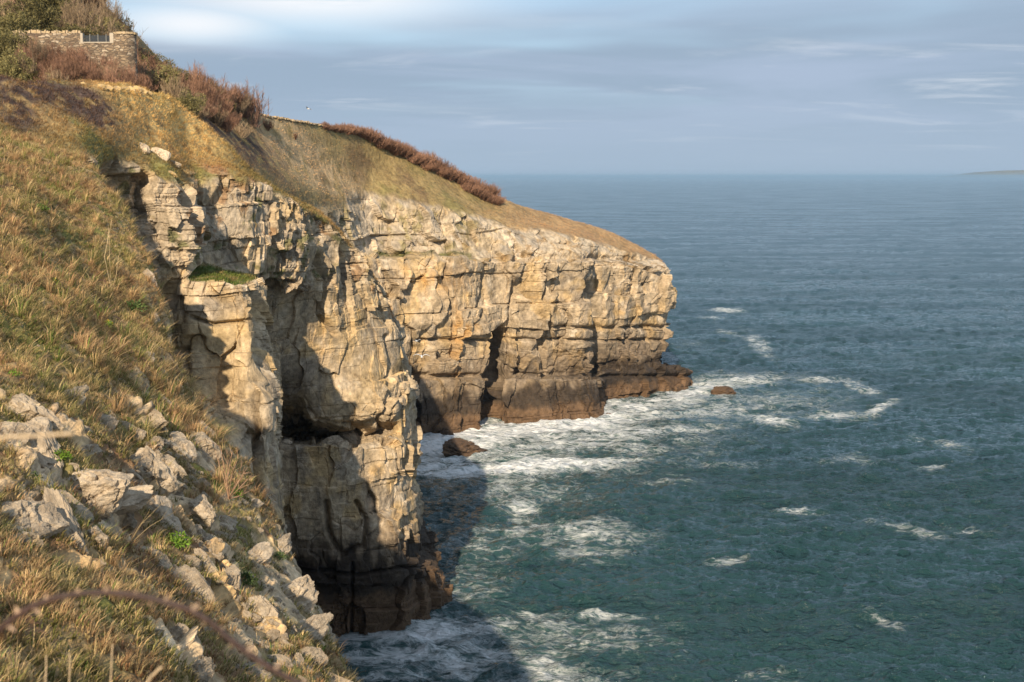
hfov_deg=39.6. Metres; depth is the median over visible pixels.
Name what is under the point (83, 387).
rock
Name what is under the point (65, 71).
shrub
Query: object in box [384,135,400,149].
shrub
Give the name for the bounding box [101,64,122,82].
shrub
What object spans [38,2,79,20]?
shrub
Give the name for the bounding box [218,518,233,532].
rock
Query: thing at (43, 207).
leafy plant
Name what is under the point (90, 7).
shrub
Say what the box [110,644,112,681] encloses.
straw stem
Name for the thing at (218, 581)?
stone
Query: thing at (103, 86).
kerbstone
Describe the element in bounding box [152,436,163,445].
rock
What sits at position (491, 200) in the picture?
shrub
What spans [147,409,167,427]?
rock
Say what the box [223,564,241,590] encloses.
rock
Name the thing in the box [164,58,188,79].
shrub
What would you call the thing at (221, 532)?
rock
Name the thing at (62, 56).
shrub
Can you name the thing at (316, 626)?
rock
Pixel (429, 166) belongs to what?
shrub
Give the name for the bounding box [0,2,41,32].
shrub
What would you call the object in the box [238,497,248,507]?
rock
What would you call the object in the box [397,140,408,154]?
shrub
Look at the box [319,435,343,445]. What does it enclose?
boulder
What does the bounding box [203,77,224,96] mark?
shrub
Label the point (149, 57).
shrub
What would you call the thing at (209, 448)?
rock
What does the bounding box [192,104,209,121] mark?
shrub
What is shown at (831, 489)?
sea
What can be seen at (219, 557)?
rock
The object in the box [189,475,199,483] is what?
stone
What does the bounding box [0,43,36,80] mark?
shrub
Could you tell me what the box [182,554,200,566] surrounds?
rock
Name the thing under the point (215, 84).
shrub
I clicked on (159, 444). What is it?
rock
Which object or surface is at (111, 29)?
shrub
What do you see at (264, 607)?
rock
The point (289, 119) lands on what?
dry stone wall
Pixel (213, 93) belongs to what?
shrub
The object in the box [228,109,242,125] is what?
shrub
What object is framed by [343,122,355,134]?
shrub
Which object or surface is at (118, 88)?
kerbstone
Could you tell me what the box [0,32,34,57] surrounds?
shrub
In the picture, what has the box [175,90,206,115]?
shrub
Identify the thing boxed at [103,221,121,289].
dry stalk
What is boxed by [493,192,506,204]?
shrub
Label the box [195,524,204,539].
rock
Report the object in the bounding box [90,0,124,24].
shrub
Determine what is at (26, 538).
rock
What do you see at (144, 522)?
dry stalk
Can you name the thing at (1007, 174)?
distant coast
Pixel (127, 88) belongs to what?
kerbstone
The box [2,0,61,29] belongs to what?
shrub
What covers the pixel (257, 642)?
rock
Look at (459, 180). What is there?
shrub
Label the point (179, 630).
rock
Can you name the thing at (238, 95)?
shrub
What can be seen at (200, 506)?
rock
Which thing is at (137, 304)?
leafy plant
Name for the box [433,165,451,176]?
shrub
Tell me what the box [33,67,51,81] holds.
shrub
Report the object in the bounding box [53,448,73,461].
leafy plant
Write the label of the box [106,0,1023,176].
sky
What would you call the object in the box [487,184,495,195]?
shrub
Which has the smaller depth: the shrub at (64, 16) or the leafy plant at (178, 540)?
the leafy plant at (178, 540)
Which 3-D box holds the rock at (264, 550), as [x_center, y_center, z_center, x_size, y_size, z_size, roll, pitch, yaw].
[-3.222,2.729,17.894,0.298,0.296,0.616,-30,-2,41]
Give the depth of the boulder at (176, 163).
86.12 m
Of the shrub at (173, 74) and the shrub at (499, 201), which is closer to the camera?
the shrub at (173, 74)
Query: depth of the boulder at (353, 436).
113.41 m
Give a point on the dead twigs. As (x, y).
(228, 490)
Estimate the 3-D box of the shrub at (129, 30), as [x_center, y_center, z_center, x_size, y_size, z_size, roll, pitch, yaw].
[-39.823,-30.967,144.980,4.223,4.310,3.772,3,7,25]
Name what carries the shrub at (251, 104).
on the headland
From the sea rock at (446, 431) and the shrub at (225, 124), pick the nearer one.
the shrub at (225, 124)
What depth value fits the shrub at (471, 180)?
224.14 m
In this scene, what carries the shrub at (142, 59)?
on the headland
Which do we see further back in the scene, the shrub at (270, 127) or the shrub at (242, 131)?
the shrub at (270, 127)
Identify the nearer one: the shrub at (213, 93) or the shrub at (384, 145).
the shrub at (213, 93)
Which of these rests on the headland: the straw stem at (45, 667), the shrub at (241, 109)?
the shrub at (241, 109)
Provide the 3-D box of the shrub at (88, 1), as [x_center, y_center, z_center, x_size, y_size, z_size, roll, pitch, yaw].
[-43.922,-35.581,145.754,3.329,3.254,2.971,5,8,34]
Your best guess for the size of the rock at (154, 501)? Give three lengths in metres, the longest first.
0.558 x 0.510 x 0.446 m
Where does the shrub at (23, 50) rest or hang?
on the headland
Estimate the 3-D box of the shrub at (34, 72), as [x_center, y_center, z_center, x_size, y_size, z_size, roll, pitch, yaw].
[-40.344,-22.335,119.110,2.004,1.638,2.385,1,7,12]
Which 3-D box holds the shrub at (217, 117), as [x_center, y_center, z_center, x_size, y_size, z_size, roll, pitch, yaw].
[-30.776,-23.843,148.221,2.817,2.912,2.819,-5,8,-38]
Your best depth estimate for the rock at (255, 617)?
13.41 m
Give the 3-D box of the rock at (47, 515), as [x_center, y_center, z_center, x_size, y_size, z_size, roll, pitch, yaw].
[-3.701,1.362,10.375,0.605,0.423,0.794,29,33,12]
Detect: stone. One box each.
[30,533,36,539]
[68,462,79,470]
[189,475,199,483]
[215,579,224,584]
[220,564,228,569]
[231,618,240,623]
[242,610,251,618]
[244,641,253,646]
[267,584,273,591]
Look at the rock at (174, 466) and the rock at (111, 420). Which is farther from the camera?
the rock at (174, 466)
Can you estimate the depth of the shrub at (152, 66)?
141.42 m
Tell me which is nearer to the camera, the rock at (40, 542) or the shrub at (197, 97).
the rock at (40, 542)
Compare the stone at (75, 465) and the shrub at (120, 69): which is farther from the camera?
the shrub at (120, 69)
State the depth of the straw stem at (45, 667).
2.48 m
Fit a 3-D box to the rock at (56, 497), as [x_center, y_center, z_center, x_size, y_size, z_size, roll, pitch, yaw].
[-3.381,1.486,10.800,0.247,0.889,0.218,-9,-28,-37]
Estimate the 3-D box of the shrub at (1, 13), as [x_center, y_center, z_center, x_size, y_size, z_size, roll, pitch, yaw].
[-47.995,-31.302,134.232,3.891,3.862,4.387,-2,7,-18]
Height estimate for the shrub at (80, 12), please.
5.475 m
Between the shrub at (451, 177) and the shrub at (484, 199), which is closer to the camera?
the shrub at (451, 177)
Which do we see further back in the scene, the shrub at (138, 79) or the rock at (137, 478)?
the shrub at (138, 79)
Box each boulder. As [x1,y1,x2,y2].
[139,142,150,153]
[150,147,170,161]
[171,160,180,167]
[282,439,291,444]
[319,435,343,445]
[338,429,361,444]
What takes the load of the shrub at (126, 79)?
on the headland
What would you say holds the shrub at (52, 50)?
on the headland
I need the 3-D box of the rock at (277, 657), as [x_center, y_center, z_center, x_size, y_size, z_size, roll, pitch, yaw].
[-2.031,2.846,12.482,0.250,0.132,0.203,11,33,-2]
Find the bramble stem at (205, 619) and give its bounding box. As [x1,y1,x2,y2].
[0,585,306,681]
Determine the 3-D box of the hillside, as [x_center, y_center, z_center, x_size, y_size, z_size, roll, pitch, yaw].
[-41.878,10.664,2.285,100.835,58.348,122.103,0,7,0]
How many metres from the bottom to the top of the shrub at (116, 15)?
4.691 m
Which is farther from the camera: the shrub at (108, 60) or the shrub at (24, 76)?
the shrub at (108, 60)
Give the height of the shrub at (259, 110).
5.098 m
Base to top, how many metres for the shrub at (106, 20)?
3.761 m
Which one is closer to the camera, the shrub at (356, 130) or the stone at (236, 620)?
the stone at (236, 620)
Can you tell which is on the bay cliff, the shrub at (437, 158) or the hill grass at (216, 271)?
the hill grass at (216, 271)
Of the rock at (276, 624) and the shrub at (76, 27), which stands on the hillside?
the rock at (276, 624)
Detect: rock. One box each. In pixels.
[0,421,32,443]
[0,499,69,538]
[3,393,63,436]
[21,416,64,469]
[22,535,30,543]
[34,540,43,547]
[44,486,88,555]
[58,489,93,523]
[63,384,88,407]
[67,468,133,518]
[79,444,102,455]
[87,525,108,548]
[97,413,118,431]
[100,518,110,523]
[115,485,152,514]
[120,421,145,441]
[123,516,136,530]
[127,468,144,484]
[129,445,177,497]
[132,545,172,570]
[142,269,156,289]
[145,495,181,532]
[146,351,154,361]
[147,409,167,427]
[149,311,159,323]
[150,438,161,449]
[152,433,170,447]
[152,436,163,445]
[154,449,162,457]
[164,454,186,478]
[168,431,199,464]
[169,564,216,612]
[170,622,188,641]
[175,491,184,496]
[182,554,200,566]
[185,656,216,681]
[188,494,216,527]
[192,431,222,461]
[193,538,207,551]
[193,547,217,573]
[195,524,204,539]
[197,420,216,436]
[198,478,210,486]
[200,450,210,461]
[202,533,212,541]
[204,626,216,634]
[212,531,232,540]
[212,552,223,561]
[217,515,237,527]
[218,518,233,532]
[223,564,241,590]
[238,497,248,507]
[242,661,271,678]
[246,541,273,563]
[247,595,278,630]
[250,498,263,507]
[251,613,260,621]
[253,639,263,646]
[266,628,280,642]
[272,654,293,668]
[273,621,286,629]
[277,533,291,554]
[280,575,318,612]
[280,632,288,639]
[280,636,292,647]
[289,622,297,634]
[294,647,328,667]
[294,652,303,661]
[295,612,333,641]
[323,668,352,681]
[440,428,453,434]
[441,438,487,456]
[710,386,736,394]
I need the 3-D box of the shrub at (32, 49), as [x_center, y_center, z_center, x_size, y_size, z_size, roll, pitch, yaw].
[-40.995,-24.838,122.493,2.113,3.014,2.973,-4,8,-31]
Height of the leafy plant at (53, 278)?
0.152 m
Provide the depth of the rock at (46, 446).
12.30 m
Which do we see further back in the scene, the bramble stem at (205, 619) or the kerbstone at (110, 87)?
the kerbstone at (110, 87)
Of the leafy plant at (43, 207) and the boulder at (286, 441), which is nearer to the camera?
the leafy plant at (43, 207)
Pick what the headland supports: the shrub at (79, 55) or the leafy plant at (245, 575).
the shrub at (79, 55)
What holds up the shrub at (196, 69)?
on the headland
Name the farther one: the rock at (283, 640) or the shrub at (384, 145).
the shrub at (384, 145)
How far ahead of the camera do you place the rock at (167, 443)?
19.26 m
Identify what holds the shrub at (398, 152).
on the headland
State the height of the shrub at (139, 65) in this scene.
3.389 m
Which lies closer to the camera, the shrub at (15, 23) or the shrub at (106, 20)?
the shrub at (15, 23)
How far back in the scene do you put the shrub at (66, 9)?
137.88 m
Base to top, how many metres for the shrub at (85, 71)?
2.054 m
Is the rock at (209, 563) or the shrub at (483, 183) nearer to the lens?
the rock at (209, 563)
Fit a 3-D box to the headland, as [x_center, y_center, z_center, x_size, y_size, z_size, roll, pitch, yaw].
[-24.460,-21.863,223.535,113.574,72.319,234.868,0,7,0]
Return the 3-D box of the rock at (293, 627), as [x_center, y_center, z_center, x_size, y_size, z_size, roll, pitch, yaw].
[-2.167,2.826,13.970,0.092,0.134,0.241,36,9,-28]
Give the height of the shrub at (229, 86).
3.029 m
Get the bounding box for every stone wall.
[12,29,137,83]
[261,114,324,126]
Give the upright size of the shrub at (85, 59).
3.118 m
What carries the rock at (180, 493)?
on the hillside
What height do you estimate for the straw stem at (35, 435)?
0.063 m
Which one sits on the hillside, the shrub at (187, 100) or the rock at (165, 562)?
the rock at (165, 562)
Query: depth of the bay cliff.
106.62 m
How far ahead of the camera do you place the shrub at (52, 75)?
119.14 m
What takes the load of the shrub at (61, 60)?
on the headland
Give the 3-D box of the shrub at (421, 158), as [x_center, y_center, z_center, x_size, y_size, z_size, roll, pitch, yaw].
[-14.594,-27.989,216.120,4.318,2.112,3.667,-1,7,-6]
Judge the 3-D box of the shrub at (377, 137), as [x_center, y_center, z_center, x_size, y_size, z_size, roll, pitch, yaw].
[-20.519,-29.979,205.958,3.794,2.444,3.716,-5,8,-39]
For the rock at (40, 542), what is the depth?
9.84 m
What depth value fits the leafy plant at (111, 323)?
22.74 m
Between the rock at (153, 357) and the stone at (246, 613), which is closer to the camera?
the stone at (246, 613)
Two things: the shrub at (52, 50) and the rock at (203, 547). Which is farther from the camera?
the shrub at (52, 50)
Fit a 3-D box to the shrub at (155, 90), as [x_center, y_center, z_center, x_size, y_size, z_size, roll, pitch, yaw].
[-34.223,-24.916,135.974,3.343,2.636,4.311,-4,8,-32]
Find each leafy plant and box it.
[8,368,21,376]
[27,471,42,480]
[35,203,49,211]
[49,277,61,284]
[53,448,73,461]
[101,319,113,326]
[125,299,147,311]
[166,531,191,548]
[241,570,257,585]
[273,550,288,560]
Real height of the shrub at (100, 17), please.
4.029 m
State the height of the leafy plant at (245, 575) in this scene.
0.154 m
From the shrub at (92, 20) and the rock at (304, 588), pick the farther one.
the shrub at (92, 20)
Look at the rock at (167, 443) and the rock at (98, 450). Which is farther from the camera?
the rock at (167, 443)
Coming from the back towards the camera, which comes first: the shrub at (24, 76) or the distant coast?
the distant coast
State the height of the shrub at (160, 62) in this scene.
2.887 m
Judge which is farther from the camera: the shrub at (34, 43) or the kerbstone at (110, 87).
the shrub at (34, 43)
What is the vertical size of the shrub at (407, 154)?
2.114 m
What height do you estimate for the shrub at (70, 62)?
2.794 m
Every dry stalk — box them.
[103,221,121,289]
[128,502,173,544]
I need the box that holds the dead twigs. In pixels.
[209,441,259,498]
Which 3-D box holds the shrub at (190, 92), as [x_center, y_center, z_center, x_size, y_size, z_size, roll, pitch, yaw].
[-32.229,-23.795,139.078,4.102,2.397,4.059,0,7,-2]
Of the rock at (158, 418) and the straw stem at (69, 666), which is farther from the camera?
the rock at (158, 418)
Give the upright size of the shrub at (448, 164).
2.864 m
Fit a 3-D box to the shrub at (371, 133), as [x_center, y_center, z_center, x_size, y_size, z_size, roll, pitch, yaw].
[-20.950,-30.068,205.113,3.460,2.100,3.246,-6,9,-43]
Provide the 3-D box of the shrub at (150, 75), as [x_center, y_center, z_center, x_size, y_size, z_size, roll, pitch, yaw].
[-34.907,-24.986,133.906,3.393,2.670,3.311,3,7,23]
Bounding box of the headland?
[9,8,692,433]
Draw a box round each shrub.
[0,0,23,17]
[0,0,27,21]
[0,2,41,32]
[0,14,29,30]
[0,26,29,62]
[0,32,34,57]
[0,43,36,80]
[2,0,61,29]
[4,50,36,80]
[5,69,40,81]
[14,43,31,60]
[18,0,76,20]
[20,36,47,63]
[20,67,42,80]
[22,35,43,55]
[25,0,68,15]
[26,48,38,63]
[29,49,54,71]
[30,61,44,77]
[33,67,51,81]
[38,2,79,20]
[41,18,102,38]
[43,39,63,58]
[44,56,60,73]
[44,65,68,79]
[45,52,66,71]
[47,58,78,80]
[51,0,86,29]
[53,0,77,26]
[54,49,73,66]
[55,0,98,33]
[59,51,86,80]
[60,46,75,61]
[61,44,90,66]
[64,0,101,36]
[68,42,100,75]
[74,0,101,17]
[79,60,97,79]
[81,67,109,81]
[83,0,97,9]
[87,2,109,31]
[88,11,124,33]
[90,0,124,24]
[90,51,107,67]
[90,52,121,74]
[95,59,126,78]
[97,17,125,34]
[99,0,128,29]
[99,10,132,30]
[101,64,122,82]
[108,61,128,81]
[117,67,138,85]
[122,16,143,43]
[127,60,142,84]
[132,74,158,91]
[137,52,150,76]
[137,62,160,89]
[138,47,153,63]
[138,54,149,72]
[141,49,167,64]
[141,58,160,72]
[146,63,179,93]
[149,67,166,91]
[157,60,185,92]
[158,70,188,102]
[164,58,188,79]
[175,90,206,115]
[179,76,189,88]
[181,87,203,103]
[182,81,205,100]
[184,60,209,86]
[185,69,209,98]
[188,90,206,111]
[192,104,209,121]
[194,97,220,117]
[202,81,223,108]
[203,75,234,99]
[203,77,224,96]
[204,75,222,96]
[207,99,230,125]
[214,91,236,115]
[216,110,239,131]
[219,82,239,100]
[224,76,261,117]
[224,80,246,106]
[224,100,236,114]
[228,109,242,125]
[229,88,252,115]
[234,122,255,137]
[242,85,272,127]
[263,119,274,130]
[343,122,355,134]
[350,124,361,134]
[358,126,372,137]
[366,127,376,139]
[367,127,382,141]
[375,134,391,147]
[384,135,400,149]
[388,139,401,152]
[392,145,405,155]
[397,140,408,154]
[401,147,410,156]
[402,142,414,156]
[406,151,422,162]
[415,150,428,163]
[419,150,435,167]
[420,161,434,170]
[427,151,442,166]
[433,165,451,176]
[440,159,453,172]
[445,169,459,180]
[452,168,460,179]
[454,174,468,183]
[457,173,475,184]
[460,183,473,190]
[462,181,477,192]
[472,182,485,194]
[475,176,487,188]
[476,189,492,199]
[480,191,494,200]
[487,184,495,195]
[487,194,497,203]
[490,183,503,191]
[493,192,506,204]
[493,196,501,204]
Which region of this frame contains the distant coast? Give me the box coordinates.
[939,170,1023,177]
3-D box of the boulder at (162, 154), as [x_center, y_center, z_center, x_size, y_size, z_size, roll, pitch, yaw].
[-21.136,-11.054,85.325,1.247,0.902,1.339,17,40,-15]
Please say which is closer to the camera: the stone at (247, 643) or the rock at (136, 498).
the stone at (247, 643)
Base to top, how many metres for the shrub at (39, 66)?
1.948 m
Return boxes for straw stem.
[0,432,73,438]
[45,655,46,681]
[68,653,70,681]
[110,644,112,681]
[147,666,162,681]
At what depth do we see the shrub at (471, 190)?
223.97 m
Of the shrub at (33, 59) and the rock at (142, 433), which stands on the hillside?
the rock at (142, 433)
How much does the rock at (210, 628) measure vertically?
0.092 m
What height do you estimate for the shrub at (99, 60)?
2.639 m
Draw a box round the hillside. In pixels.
[0,137,349,681]
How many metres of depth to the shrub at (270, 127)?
168.12 m
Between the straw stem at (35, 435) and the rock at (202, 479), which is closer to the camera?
the straw stem at (35, 435)
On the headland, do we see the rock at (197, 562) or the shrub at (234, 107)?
the shrub at (234, 107)
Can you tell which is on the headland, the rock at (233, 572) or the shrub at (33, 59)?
the shrub at (33, 59)
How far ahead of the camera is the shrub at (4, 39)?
122.93 m
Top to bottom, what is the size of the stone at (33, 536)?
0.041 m
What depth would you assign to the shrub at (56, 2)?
137.73 m
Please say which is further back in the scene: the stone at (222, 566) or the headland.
the headland
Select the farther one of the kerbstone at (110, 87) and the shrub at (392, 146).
the shrub at (392, 146)
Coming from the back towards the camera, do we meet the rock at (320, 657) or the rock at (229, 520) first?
the rock at (229, 520)
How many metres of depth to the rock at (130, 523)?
13.27 m
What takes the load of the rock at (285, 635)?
on the hillside
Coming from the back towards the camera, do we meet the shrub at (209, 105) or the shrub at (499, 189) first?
the shrub at (499, 189)
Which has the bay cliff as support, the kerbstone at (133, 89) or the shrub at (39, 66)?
the kerbstone at (133, 89)
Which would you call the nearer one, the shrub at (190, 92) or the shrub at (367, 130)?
the shrub at (190, 92)
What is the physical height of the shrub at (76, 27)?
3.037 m
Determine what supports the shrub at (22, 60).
on the headland
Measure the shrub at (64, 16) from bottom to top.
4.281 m
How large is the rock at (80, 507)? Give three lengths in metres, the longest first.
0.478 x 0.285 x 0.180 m
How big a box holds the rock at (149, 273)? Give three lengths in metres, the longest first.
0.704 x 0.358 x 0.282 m
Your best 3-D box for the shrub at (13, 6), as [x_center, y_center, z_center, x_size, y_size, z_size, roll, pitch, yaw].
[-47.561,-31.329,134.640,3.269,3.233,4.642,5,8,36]
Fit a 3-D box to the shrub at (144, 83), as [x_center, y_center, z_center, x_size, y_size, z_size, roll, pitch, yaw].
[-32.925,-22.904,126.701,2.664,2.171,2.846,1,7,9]
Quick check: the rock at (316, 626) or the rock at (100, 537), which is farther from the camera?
the rock at (316, 626)
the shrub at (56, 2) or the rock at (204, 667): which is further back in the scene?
the shrub at (56, 2)
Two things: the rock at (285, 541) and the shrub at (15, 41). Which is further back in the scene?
the shrub at (15, 41)
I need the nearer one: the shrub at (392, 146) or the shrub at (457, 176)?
the shrub at (392, 146)
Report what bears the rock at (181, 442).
on the hillside
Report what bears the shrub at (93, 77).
on the headland
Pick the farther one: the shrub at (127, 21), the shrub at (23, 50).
the shrub at (127, 21)
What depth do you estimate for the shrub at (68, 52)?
126.36 m
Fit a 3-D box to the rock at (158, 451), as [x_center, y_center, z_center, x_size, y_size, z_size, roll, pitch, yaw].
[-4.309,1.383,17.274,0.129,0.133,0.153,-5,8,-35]
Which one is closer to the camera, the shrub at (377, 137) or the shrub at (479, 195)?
the shrub at (377, 137)
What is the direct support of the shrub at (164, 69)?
on the headland
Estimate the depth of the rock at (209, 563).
13.64 m
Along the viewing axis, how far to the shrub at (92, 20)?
135.91 m
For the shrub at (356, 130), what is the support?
on the headland
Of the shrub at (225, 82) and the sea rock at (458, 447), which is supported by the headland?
the shrub at (225, 82)
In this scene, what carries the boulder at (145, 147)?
on the bay cliff
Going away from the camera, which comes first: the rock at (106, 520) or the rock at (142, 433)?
the rock at (106, 520)
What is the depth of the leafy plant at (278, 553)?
19.17 m
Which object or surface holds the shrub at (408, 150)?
on the headland
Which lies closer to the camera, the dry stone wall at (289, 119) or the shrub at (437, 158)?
the dry stone wall at (289, 119)
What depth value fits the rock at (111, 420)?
16.61 m
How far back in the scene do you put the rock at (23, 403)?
12.67 m
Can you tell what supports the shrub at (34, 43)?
on the headland
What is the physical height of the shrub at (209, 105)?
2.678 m
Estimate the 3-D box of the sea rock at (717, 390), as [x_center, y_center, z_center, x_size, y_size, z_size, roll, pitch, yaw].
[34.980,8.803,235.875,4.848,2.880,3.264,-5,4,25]
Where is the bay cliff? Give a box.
[0,77,453,636]
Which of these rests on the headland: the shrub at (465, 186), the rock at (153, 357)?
the shrub at (465, 186)
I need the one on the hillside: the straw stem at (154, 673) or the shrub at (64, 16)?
the straw stem at (154, 673)
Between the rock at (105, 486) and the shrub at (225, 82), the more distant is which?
the shrub at (225, 82)
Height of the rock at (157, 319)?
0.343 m
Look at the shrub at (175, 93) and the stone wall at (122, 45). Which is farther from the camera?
the shrub at (175, 93)
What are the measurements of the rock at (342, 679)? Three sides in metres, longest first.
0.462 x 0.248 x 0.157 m
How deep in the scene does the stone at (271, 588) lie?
15.88 m
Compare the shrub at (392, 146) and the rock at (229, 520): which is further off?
the shrub at (392, 146)
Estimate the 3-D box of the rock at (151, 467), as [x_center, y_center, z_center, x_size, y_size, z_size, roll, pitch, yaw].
[-4.029,1.488,15.583,0.480,0.639,0.633,4,8,32]
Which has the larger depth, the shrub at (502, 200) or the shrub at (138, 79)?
the shrub at (502, 200)
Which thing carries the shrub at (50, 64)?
on the headland
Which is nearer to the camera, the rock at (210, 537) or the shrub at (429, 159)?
the rock at (210, 537)
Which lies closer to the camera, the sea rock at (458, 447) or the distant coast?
the sea rock at (458, 447)
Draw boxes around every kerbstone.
[98,84,106,89]
[106,85,114,90]
[112,86,121,92]
[121,86,130,93]
[129,86,136,94]
[133,86,143,94]
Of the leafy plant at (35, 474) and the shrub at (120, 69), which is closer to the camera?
the leafy plant at (35, 474)
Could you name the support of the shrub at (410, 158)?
on the headland
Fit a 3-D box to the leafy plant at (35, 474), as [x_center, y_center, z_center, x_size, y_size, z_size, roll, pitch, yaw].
[-3.801,1.072,11.298,0.127,0.079,0.137,0,7,0]
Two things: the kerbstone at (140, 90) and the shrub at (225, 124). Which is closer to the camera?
the kerbstone at (140, 90)
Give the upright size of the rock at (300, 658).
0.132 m
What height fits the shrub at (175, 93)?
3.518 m
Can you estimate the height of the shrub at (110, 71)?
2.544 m
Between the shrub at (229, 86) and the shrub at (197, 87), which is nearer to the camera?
the shrub at (197, 87)
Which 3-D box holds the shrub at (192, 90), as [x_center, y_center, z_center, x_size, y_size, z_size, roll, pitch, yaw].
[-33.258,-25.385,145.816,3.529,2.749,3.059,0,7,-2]
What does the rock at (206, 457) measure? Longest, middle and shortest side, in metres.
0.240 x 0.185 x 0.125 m
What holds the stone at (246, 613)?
on the hillside
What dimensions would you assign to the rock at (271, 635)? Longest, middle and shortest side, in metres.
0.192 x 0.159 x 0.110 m
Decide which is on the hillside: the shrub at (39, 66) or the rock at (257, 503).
the rock at (257, 503)
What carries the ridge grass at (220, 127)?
on the headland
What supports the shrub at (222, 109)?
on the headland
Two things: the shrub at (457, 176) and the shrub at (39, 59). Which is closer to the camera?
the shrub at (39, 59)
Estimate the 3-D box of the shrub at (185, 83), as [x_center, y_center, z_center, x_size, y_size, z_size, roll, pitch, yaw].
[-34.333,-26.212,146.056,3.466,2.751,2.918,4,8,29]
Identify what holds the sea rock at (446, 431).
in the sea
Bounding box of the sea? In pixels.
[335,177,1023,681]
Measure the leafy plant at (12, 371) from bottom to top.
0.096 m
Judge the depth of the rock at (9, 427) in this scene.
12.03 m
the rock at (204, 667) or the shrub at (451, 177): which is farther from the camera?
the shrub at (451, 177)
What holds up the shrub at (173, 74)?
on the headland
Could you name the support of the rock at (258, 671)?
on the hillside
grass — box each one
[0,73,380,284]
[82,30,661,261]
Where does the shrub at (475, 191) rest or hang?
on the headland
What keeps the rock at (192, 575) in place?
on the hillside
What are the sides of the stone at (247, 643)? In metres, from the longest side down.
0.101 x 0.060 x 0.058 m
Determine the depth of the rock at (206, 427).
22.36 m

